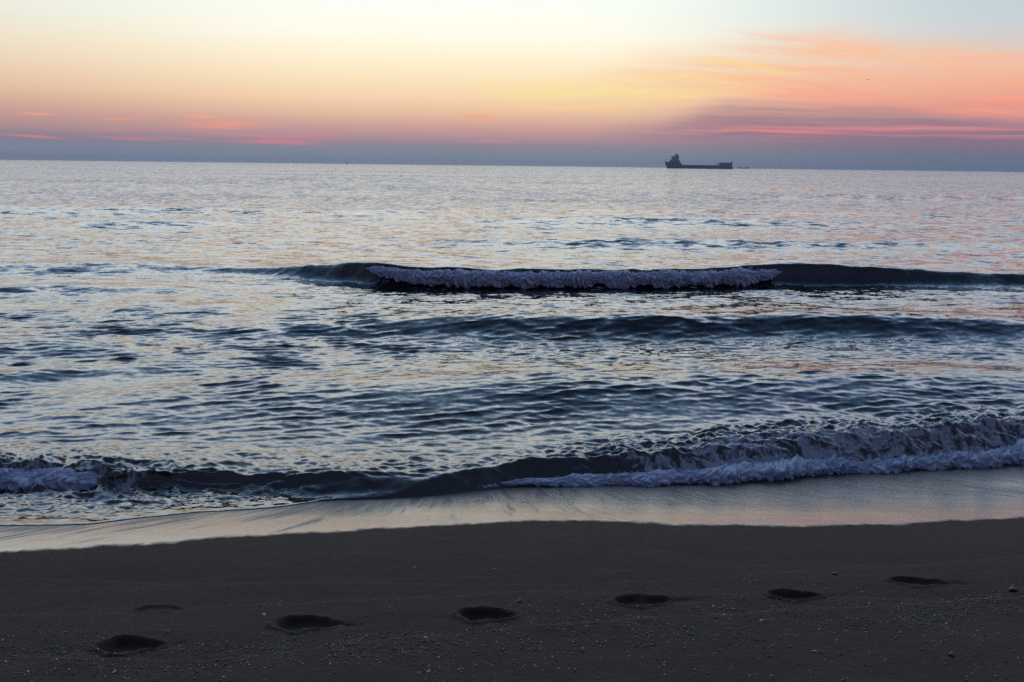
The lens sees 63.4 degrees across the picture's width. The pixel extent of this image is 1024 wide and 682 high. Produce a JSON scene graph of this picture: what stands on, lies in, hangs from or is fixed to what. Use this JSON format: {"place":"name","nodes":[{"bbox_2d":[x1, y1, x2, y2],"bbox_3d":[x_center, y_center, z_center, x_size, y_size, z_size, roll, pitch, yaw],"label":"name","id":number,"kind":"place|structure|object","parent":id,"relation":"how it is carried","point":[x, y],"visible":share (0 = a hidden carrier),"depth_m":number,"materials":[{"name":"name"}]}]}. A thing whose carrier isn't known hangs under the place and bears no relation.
{"place":"outdoors","nodes":[
{"label":"outdoors","id":0,"kind":"place"},
{"bbox_2d":[0,160,1023,525],"bbox_3d":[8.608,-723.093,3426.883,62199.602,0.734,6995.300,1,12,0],"label":"sea water","id":1,"kind":"structure","parent":0,"point":[176,338],"depth_m":13.00,"materials":[{"name":"blue liquid"}]},
{"bbox_2d":[0,465,99,491],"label":"tumbling foam","id":2,"kind":"object","parent":1,"relation":"on","point":[57,479],"visible":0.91,"depth_m":6.68,"materials":[{"name":"white liquid"}]},
{"bbox_2d":[365,266,780,289],"bbox_3d":[1.492,-1.384,18.207,9.502,0.467,0.991,0,12,-4],"label":"breaker foam","id":3,"kind":"object","parent":1,"relation":"on","point":[666,278],"visible":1,"depth_m":17.96,"materials":[{"name":"white liquid"}]},
{"bbox_2d":[665,154,732,168],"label":"cargo ship","id":4,"kind":"object","parent":1,"relation":"on","point":[673,162],"visible":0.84,"depth_m":2043.01,"materials":[{"name":"paint"}]},
{"bbox_2d":[501,438,1023,486],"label":"shore foam","id":5,"kind":"object","parent":1,"relation":"on","point":[781,469],"visible":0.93,"depth_m":7.47,"materials":[{"name":"white liquid"}]},
{"bbox_2d":[0,464,1023,681],"bbox_3d":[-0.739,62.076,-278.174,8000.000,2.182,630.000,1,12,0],"label":"sand","id":6,"kind":"structure","parent":0,"point":[930,514],"depth_m":4.67,"materials":[{"name":"brown sand"}]},
{"bbox_2d":[0,529,1023,681],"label":"shell grit","id":7,"kind":"object","parent":6,"relation":"on","point":[456,643],"visible":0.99,"depth_m":3.97,"materials":[{"name":"grey gravel"}]},
{"bbox_2d":[1008,587,1018,591],"bbox_3d":[2.823,1.401,4.671,0.061,0.028,0.038,0,5,-30],"label":"pebble","id":8,"kind":"object","parent":6,"relation":"on","point":[1012,589],"visible":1,"depth_m":4.66,"materials":[{"name":"stone"}]},
{"bbox_2d":[0,0,1023,171],"label":"sky","id":9,"kind":"structure","parent":0,"point":[753,84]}
]}

